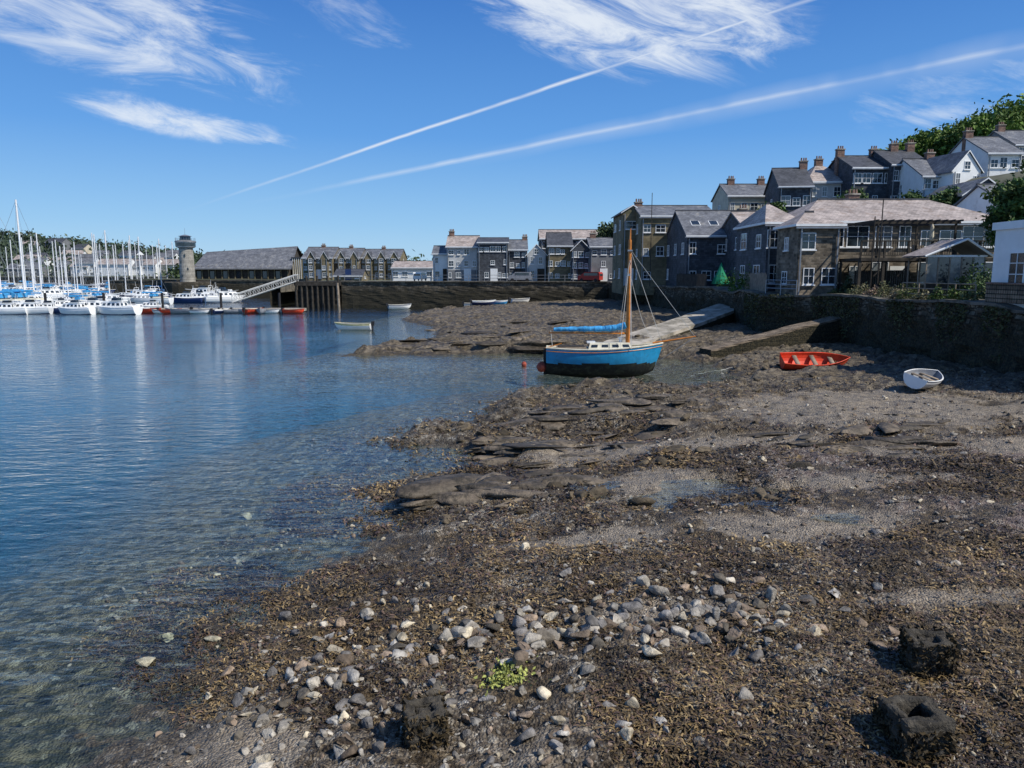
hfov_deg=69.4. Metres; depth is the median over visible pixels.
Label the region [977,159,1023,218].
garden tree
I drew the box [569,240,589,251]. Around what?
roof
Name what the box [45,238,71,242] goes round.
roof
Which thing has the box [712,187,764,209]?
walls
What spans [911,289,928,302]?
wall top plant
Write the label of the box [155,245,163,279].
sailing yacht
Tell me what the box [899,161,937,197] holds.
walls
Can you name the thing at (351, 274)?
boat shed
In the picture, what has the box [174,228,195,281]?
lookout tower
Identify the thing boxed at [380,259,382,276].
window panes
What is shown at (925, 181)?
gutters
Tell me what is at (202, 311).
dinghy
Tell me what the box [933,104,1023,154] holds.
broadleaf tree
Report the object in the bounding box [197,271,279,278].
windows
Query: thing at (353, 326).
moored open boat
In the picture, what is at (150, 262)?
roof
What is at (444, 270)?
window frames
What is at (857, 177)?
window panes
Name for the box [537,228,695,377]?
blue gaff sailing boat
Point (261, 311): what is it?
dinghy
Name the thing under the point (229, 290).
motor cruiser
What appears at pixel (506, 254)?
gutters
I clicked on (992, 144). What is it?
roof
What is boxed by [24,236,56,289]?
sailing yacht
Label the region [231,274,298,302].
access gangway
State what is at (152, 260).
sailing yacht
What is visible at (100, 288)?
sailing yacht
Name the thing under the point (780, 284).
wall railing
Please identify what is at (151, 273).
walls
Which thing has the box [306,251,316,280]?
apartment gable bay
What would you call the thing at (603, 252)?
window panes
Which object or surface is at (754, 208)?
window panes
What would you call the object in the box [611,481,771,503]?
tide pool water
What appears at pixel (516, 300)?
dinghy
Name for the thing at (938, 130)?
broadleaf tree
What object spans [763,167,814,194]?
roof
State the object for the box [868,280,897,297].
wall top plant
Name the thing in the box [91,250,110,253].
roof
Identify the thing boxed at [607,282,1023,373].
harbour wall
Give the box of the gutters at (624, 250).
[623,214,625,285]
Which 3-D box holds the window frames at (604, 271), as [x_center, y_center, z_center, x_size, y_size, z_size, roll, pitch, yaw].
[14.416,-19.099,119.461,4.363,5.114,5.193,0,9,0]
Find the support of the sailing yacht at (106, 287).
on the harbour water at (50, 322)
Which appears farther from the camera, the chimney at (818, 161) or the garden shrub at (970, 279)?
the chimney at (818, 161)
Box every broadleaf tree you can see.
[596,222,612,236]
[879,130,943,157]
[882,140,926,156]
[896,118,960,142]
[921,125,950,151]
[932,113,1020,155]
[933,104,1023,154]
[951,93,1023,117]
[951,98,1023,123]
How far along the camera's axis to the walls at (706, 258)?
77.10 m
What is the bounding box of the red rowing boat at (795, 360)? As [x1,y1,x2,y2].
[779,352,850,369]
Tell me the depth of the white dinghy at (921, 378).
29.09 m
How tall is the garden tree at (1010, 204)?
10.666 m
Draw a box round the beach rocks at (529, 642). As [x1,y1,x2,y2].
[155,444,964,767]
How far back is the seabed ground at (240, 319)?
162.56 m
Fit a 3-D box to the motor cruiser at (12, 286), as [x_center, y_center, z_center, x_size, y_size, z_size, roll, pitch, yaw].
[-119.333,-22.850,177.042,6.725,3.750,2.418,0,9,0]
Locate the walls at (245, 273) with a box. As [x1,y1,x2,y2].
[195,250,299,278]
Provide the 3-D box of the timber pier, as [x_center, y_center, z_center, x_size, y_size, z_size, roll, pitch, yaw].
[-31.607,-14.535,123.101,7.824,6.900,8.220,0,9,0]
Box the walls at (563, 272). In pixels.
[546,239,571,280]
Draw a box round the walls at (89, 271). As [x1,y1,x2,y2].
[76,259,98,275]
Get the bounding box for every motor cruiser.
[0,294,28,315]
[6,284,22,292]
[13,293,53,314]
[35,283,66,297]
[38,300,61,313]
[51,293,69,305]
[56,287,77,296]
[58,294,97,315]
[80,290,102,314]
[89,290,110,300]
[95,292,142,315]
[124,283,160,296]
[126,282,155,293]
[128,302,149,313]
[141,300,168,307]
[152,286,171,297]
[171,291,204,303]
[187,280,214,294]
[192,286,209,296]
[204,285,244,303]
[214,282,238,292]
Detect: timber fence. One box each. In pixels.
[676,273,706,286]
[745,272,766,291]
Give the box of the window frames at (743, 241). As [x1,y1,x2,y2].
[739,230,776,282]
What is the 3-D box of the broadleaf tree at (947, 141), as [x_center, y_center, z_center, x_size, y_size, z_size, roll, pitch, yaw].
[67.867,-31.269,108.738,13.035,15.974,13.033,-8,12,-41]
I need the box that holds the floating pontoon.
[43,293,306,339]
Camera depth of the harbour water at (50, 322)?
45.48 m
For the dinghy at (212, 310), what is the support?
on the harbour water at (50, 322)
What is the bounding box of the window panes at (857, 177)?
[855,173,886,197]
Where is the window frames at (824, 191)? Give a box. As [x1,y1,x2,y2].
[812,187,840,196]
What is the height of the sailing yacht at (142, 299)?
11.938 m
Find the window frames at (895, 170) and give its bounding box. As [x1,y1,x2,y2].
[890,170,900,197]
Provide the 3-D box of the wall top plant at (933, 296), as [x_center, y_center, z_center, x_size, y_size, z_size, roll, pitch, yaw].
[22.654,-4.783,39.457,1.301,1.103,1.189,0,9,0]
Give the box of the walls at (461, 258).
[447,248,477,280]
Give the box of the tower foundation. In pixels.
[164,282,212,305]
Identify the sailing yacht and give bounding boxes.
[0,200,59,302]
[0,218,51,302]
[0,256,29,303]
[1,241,23,287]
[1,247,18,285]
[15,233,63,299]
[15,243,47,286]
[16,244,42,291]
[18,238,34,288]
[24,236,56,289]
[28,251,39,291]
[35,242,73,287]
[37,246,47,286]
[38,241,72,288]
[52,243,92,301]
[52,246,87,298]
[55,248,86,292]
[61,250,70,284]
[61,256,72,286]
[65,251,81,287]
[67,234,118,296]
[68,233,115,293]
[71,242,83,292]
[72,254,89,287]
[74,230,132,303]
[85,244,112,289]
[90,244,109,286]
[105,246,122,282]
[106,245,122,285]
[111,244,142,296]
[119,242,148,279]
[122,237,173,304]
[126,240,138,279]
[127,235,138,279]
[139,239,175,291]
[145,246,154,277]
[152,246,174,279]
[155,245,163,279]
[157,241,176,277]
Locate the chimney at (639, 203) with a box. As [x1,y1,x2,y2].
[634,199,642,205]
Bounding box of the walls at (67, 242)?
[45,239,71,252]
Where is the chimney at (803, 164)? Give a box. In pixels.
[798,158,808,168]
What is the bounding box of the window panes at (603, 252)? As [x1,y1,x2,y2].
[593,250,612,277]
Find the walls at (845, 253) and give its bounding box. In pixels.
[837,225,993,290]
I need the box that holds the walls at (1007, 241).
[991,228,1023,313]
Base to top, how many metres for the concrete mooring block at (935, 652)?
0.546 m
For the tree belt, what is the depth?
196.49 m
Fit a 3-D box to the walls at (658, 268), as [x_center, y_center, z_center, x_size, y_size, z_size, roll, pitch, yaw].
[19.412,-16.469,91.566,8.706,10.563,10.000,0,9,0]
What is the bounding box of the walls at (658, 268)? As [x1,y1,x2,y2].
[634,211,671,294]
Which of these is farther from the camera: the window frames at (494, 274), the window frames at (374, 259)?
the window frames at (374, 259)
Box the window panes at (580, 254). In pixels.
[572,252,589,277]
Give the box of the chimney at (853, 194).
[844,189,860,197]
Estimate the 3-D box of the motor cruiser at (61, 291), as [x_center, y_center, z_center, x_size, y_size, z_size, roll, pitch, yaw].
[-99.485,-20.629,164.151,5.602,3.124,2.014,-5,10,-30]
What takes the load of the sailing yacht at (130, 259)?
on the harbour water at (50, 322)
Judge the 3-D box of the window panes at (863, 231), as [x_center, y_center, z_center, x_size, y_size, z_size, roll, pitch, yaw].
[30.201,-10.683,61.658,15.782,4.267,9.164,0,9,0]
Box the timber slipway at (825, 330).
[699,315,841,357]
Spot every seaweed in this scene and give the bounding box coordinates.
[59,429,1023,767]
[288,342,1023,501]
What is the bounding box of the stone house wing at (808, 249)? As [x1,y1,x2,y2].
[773,211,847,297]
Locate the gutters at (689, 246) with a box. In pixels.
[685,237,726,273]
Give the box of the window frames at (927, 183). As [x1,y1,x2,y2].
[899,178,938,193]
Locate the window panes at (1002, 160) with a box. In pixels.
[991,158,1018,166]
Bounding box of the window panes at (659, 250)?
[636,225,664,278]
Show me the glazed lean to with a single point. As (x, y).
(944, 268)
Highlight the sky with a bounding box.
[0,0,1023,260]
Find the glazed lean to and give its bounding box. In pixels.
[901,238,993,296]
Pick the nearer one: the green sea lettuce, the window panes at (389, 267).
the green sea lettuce
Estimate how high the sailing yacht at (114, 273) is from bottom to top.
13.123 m
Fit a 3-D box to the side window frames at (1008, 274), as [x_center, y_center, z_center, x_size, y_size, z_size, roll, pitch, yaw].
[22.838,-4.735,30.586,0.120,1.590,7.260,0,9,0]
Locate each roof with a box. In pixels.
[6,263,40,268]
[25,252,48,256]
[25,258,54,263]
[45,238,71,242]
[61,250,86,254]
[72,244,91,247]
[76,257,99,262]
[79,254,103,257]
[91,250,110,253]
[98,258,134,263]
[118,250,144,254]
[132,261,144,266]
[133,255,156,258]
[140,259,162,264]
[154,252,177,256]
[159,259,178,264]
[194,246,302,268]
[445,235,479,246]
[477,237,508,242]
[508,239,527,249]
[537,229,598,240]
[545,232,573,247]
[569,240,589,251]
[585,237,612,246]
[611,205,637,218]
[635,205,711,216]
[666,210,755,236]
[711,184,765,201]
[721,211,755,227]
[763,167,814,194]
[788,198,988,222]
[808,166,842,182]
[899,158,940,176]
[926,150,983,174]
[927,177,995,197]
[948,136,1023,153]
[953,183,1006,205]
[989,130,1023,144]
[992,220,1023,229]
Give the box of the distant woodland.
[0,228,301,275]
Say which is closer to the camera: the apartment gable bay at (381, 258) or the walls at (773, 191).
the walls at (773, 191)
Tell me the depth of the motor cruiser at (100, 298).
105.88 m
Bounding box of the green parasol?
[712,263,729,285]
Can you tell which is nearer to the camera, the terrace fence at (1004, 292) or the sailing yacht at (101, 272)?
the terrace fence at (1004, 292)
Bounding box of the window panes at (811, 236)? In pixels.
[782,233,834,283]
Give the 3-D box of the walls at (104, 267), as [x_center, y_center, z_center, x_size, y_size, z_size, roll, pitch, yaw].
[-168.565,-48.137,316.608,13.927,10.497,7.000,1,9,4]
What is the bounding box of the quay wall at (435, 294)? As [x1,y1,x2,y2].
[341,281,607,311]
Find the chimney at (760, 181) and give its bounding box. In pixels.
[726,176,765,184]
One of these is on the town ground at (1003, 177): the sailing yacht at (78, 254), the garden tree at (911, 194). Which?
the garden tree at (911, 194)
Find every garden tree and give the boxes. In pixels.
[756,201,786,211]
[836,185,868,197]
[898,189,927,197]
[929,185,961,204]
[974,178,1023,249]
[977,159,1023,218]
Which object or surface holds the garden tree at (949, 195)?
on the town ground at (1003, 177)
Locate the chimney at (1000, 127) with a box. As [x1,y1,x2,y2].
[995,122,1006,131]
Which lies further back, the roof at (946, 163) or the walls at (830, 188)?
the walls at (830, 188)
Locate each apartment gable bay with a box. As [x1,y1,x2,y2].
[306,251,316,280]
[319,251,329,280]
[336,251,346,268]
[349,251,360,268]
[363,251,373,279]
[376,251,386,279]
[389,251,399,279]
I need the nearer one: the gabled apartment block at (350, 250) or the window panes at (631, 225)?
the window panes at (631, 225)
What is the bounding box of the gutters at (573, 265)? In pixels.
[573,251,589,280]
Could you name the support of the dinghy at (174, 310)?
on the harbour water at (50, 322)
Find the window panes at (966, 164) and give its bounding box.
[956,162,977,182]
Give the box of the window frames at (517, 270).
[509,252,526,280]
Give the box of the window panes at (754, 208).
[718,203,763,209]
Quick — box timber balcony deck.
[838,219,992,293]
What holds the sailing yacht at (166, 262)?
on the harbour water at (50, 322)
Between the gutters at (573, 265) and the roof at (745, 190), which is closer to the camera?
the roof at (745, 190)
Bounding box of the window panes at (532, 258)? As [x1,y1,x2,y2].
[531,249,541,276]
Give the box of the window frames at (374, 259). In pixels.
[362,259,403,278]
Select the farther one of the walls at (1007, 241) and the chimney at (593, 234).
the chimney at (593, 234)
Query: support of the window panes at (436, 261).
in the white cottage at (439, 253)
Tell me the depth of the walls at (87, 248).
402.38 m
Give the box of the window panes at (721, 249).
[667,221,724,279]
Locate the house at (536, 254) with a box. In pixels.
[525,244,547,280]
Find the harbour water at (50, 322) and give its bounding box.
[0,296,739,597]
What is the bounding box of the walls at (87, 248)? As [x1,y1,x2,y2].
[73,244,93,253]
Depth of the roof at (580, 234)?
133.83 m
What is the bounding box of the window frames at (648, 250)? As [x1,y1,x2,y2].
[635,224,665,279]
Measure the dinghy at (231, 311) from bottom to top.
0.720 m
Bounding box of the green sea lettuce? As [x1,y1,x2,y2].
[473,650,551,696]
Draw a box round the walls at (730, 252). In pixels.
[723,215,738,285]
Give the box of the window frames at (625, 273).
[613,220,635,285]
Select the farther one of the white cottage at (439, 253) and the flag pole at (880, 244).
the white cottage at (439, 253)
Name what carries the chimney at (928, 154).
on the walls at (945, 179)
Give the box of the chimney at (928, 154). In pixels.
[923,149,935,158]
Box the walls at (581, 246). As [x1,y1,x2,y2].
[571,241,589,280]
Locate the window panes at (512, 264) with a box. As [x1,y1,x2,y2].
[509,252,525,274]
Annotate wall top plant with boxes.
[825,288,842,293]
[845,288,859,293]
[850,282,870,297]
[861,285,883,295]
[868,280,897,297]
[887,285,908,298]
[896,283,920,298]
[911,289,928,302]
[923,284,950,302]
[941,287,965,304]
[954,290,978,305]
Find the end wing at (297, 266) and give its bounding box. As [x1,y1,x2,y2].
[291,257,302,278]
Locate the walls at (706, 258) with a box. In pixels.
[666,215,725,287]
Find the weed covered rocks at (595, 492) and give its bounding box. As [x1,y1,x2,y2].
[415,335,814,523]
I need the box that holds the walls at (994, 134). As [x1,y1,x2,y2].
[991,133,1023,159]
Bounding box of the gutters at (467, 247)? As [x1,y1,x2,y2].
[445,247,477,280]
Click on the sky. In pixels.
(233, 124)
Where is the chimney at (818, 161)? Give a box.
[813,156,834,165]
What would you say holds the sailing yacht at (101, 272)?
on the harbour water at (50, 322)
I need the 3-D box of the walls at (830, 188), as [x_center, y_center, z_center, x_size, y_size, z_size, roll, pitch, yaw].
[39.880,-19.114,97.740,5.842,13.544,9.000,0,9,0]
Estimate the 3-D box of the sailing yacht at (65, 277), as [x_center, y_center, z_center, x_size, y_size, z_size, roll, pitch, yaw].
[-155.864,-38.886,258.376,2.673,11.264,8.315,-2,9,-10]
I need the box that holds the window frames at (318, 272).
[303,259,331,278]
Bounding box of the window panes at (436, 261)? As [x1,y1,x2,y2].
[435,258,438,276]
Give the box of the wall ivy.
[743,291,1011,360]
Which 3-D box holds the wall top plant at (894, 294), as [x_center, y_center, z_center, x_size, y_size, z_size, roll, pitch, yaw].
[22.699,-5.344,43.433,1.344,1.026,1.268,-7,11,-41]
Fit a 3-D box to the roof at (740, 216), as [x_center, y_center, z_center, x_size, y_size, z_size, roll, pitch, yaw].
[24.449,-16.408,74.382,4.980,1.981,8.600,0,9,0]
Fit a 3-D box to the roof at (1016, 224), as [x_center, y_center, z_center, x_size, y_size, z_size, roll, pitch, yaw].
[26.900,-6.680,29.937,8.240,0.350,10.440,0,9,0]
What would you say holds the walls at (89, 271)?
on the town ground at (1003, 177)
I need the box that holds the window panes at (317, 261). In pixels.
[304,259,330,276]
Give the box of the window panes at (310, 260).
[309,259,312,276]
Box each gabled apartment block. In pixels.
[300,243,339,280]
[334,245,365,272]
[361,246,407,279]
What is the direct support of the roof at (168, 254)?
on the walls
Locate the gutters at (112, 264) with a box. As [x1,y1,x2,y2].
[97,264,128,275]
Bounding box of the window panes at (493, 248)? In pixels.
[479,247,505,276]
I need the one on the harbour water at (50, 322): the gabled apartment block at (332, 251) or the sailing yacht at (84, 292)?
the sailing yacht at (84, 292)
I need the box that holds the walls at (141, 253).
[119,251,143,257]
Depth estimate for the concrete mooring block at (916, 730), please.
7.20 m
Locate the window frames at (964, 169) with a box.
[955,161,978,183]
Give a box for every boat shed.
[333,269,368,280]
[391,261,432,280]
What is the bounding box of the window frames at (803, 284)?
[781,233,836,285]
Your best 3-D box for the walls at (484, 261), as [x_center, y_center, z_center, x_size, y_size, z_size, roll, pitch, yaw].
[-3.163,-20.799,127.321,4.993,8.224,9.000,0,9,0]
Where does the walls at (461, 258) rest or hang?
on the town ground at (1003, 177)
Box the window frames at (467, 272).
[448,249,475,280]
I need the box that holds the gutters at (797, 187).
[778,186,815,202]
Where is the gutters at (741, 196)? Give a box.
[727,196,764,209]
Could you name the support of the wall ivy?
attached to the harbour wall at (874, 327)
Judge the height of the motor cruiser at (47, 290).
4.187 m
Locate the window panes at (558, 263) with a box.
[550,249,570,277]
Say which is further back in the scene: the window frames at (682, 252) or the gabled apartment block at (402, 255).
the gabled apartment block at (402, 255)
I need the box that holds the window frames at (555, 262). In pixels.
[546,248,570,277]
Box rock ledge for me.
[375,319,961,512]
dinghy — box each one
[142,307,161,312]
[156,307,181,313]
[165,307,192,313]
[188,308,208,313]
[210,308,228,313]
[222,308,238,312]
[230,307,249,312]
[242,307,262,313]
[256,306,267,313]
[258,308,278,312]
[281,308,304,312]
[386,303,411,308]
[470,299,495,305]
[484,299,507,304]
[508,297,529,302]
[903,369,943,388]
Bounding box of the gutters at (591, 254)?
[589,247,612,280]
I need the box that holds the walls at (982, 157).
[952,140,1021,176]
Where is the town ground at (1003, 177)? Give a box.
[0,171,1023,302]
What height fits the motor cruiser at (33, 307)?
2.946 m
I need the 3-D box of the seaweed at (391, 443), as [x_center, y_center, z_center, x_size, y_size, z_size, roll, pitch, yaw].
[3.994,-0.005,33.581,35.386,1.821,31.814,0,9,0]
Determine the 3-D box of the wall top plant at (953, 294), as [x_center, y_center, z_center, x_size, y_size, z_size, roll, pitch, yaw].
[22.745,-4.520,37.950,1.131,0.989,1.216,0,9,0]
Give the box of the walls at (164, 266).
[161,265,178,275]
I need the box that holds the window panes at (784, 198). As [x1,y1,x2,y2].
[771,196,809,204]
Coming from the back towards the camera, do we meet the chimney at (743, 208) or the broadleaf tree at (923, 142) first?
the broadleaf tree at (923, 142)
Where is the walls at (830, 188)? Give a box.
[812,184,840,201]
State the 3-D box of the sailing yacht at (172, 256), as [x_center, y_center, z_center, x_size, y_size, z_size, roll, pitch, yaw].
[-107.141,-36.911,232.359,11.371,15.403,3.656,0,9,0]
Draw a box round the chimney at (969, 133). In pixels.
[961,127,974,150]
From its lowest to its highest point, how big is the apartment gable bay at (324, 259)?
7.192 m
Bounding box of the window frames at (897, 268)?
[837,226,994,285]
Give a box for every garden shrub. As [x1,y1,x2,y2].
[717,270,734,287]
[728,264,750,291]
[839,274,855,292]
[952,255,989,295]
[967,260,990,296]
[977,269,991,298]
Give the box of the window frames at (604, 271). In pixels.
[592,249,612,280]
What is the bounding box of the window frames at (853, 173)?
[852,173,887,197]
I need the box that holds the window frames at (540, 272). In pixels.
[530,249,544,280]
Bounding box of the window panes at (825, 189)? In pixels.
[812,187,840,195]
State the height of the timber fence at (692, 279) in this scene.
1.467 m
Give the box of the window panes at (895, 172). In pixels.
[893,171,900,197]
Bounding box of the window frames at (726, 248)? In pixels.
[724,237,736,272]
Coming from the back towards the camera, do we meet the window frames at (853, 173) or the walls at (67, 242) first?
the walls at (67, 242)
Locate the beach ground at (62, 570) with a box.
[0,298,1023,767]
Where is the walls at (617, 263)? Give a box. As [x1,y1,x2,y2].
[612,206,635,293]
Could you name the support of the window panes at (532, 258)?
in the house at (536, 254)
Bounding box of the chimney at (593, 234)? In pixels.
[589,231,595,237]
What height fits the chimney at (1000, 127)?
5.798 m
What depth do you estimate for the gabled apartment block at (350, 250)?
168.24 m
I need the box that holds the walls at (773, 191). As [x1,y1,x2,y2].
[765,172,812,212]
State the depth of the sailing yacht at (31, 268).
145.88 m
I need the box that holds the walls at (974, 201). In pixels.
[956,187,995,213]
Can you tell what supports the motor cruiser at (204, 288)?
on the harbour water at (50, 322)
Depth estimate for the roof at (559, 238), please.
122.06 m
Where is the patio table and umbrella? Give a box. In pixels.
[911,224,949,257]
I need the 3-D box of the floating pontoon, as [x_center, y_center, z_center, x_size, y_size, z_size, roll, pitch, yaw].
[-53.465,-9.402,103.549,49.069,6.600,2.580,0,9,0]
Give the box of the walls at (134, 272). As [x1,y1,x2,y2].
[132,265,142,274]
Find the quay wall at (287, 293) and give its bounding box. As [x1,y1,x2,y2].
[1,277,302,307]
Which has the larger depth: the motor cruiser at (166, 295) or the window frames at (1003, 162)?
the motor cruiser at (166, 295)
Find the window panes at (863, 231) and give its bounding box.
[838,227,992,281]
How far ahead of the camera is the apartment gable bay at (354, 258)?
166.25 m
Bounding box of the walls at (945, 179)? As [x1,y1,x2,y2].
[938,153,980,187]
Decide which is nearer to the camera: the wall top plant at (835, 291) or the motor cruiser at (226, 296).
the wall top plant at (835, 291)
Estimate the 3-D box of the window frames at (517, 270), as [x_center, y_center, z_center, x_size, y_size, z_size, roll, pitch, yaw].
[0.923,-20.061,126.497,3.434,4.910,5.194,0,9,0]
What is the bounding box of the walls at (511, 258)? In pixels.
[508,251,526,280]
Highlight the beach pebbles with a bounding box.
[63,370,1023,767]
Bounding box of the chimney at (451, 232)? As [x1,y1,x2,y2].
[449,229,454,235]
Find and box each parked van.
[413,272,426,280]
[578,272,602,281]
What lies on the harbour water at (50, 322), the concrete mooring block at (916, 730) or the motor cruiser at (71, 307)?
the motor cruiser at (71, 307)
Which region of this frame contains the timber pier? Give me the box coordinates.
[294,276,341,317]
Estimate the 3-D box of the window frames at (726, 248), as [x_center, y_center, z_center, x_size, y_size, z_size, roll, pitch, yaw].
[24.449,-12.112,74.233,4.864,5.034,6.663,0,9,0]
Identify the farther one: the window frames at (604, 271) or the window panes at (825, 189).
the window frames at (604, 271)
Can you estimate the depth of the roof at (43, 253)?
373.94 m
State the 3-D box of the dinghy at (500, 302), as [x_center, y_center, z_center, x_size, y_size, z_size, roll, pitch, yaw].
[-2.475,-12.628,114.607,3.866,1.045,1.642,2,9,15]
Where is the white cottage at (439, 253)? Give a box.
[431,245,446,280]
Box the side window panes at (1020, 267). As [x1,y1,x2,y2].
[1008,253,1023,282]
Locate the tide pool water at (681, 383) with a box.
[666,382,705,384]
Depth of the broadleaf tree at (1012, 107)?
109.36 m
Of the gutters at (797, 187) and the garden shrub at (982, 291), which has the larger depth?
the gutters at (797, 187)
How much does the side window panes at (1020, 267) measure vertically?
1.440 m
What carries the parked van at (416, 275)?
on the town ground at (1003, 177)
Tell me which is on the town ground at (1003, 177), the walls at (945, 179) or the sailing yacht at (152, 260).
the walls at (945, 179)
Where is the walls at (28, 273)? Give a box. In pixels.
[6,267,48,275]
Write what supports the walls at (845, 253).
on the town ground at (1003, 177)
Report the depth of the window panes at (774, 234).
59.36 m
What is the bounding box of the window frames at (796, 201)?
[770,195,809,206]
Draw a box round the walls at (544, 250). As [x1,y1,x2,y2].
[538,240,585,252]
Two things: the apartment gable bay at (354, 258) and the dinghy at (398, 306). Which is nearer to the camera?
the dinghy at (398, 306)
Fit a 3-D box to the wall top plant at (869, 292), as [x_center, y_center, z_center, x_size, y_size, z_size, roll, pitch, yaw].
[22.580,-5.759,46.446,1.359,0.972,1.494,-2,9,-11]
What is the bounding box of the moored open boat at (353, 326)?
[334,321,374,330]
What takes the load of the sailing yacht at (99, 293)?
on the harbour water at (50, 322)
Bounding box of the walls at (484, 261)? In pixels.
[478,244,507,280]
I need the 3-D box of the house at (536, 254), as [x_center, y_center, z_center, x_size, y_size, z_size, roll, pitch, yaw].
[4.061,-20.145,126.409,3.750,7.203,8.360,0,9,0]
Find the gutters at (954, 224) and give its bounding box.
[847,223,980,224]
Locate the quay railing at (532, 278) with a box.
[344,275,597,280]
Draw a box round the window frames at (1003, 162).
[990,157,1019,168]
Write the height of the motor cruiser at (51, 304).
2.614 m
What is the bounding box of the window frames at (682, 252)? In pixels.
[666,221,725,280]
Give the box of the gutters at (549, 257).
[546,246,573,280]
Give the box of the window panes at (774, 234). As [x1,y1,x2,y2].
[740,230,777,281]
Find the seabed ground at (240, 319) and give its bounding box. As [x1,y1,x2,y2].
[0,300,415,323]
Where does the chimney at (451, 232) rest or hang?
on the walls at (461, 258)
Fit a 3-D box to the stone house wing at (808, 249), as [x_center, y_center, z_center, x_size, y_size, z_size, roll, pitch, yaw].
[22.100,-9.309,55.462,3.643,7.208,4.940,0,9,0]
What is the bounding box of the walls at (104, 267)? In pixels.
[97,260,134,275]
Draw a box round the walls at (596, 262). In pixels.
[586,241,612,281]
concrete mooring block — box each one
[395,690,454,755]
[870,694,971,767]
[888,623,966,682]
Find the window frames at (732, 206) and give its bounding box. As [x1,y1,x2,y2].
[718,203,764,209]
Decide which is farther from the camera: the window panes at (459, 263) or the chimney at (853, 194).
the window panes at (459, 263)
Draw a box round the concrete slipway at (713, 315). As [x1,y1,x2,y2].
[604,304,734,343]
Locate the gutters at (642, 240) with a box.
[639,217,671,286]
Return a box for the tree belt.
[162,249,432,279]
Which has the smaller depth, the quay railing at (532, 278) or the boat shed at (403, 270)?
the quay railing at (532, 278)
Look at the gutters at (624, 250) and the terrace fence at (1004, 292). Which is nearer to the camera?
the terrace fence at (1004, 292)
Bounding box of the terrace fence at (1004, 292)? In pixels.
[985,282,1023,303]
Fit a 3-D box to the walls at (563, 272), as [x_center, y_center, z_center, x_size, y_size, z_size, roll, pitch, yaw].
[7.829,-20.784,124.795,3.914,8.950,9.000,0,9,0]
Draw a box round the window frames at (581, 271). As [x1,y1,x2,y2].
[572,251,589,280]
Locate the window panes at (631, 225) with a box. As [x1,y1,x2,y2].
[614,222,635,277]
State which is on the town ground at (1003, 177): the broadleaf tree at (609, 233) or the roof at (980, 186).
the broadleaf tree at (609, 233)
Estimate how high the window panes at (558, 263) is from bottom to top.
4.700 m
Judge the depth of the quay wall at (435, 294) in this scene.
119.06 m
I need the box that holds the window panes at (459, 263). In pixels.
[449,249,475,277]
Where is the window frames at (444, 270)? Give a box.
[434,257,446,280]
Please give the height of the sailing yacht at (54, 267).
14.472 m
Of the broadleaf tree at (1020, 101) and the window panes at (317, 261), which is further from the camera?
the window panes at (317, 261)
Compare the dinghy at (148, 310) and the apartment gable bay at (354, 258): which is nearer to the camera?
the dinghy at (148, 310)
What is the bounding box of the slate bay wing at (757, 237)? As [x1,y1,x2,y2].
[733,203,793,297]
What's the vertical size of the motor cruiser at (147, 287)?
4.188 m
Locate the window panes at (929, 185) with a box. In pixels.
[899,179,937,192]
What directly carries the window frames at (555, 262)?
attached to the walls at (563, 272)
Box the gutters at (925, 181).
[922,177,940,196]
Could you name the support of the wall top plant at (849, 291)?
on the harbour wall at (874, 327)
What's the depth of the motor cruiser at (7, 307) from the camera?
97.11 m
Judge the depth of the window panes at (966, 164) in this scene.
81.66 m
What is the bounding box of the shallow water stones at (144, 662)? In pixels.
[135,417,422,667]
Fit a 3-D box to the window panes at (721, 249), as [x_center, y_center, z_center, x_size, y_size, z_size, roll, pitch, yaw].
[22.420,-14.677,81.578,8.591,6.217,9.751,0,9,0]
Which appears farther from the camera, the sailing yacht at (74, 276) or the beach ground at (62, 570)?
the sailing yacht at (74, 276)
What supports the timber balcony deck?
on the town ground at (1003, 177)
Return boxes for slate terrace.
[828,146,889,197]
[871,140,922,197]
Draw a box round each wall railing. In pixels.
[765,280,796,295]
[901,282,976,299]
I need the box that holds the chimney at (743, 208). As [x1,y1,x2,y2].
[737,205,748,210]
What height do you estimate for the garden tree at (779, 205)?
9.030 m
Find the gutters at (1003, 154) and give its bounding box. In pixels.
[987,154,1023,175]
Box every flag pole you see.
[649,193,652,285]
[869,216,875,287]
[876,199,883,288]
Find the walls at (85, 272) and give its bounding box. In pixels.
[70,267,87,275]
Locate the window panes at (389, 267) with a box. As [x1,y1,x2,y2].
[362,259,403,276]
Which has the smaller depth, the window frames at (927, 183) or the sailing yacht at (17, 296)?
the window frames at (927, 183)
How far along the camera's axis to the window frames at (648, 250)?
86.62 m
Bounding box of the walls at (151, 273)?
[142,260,161,275]
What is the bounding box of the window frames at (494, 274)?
[478,246,507,280]
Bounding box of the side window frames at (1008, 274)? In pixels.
[1007,252,1023,282]
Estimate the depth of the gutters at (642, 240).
86.24 m
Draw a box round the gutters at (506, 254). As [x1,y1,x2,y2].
[476,243,509,280]
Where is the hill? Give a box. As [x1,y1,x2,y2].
[0,239,172,277]

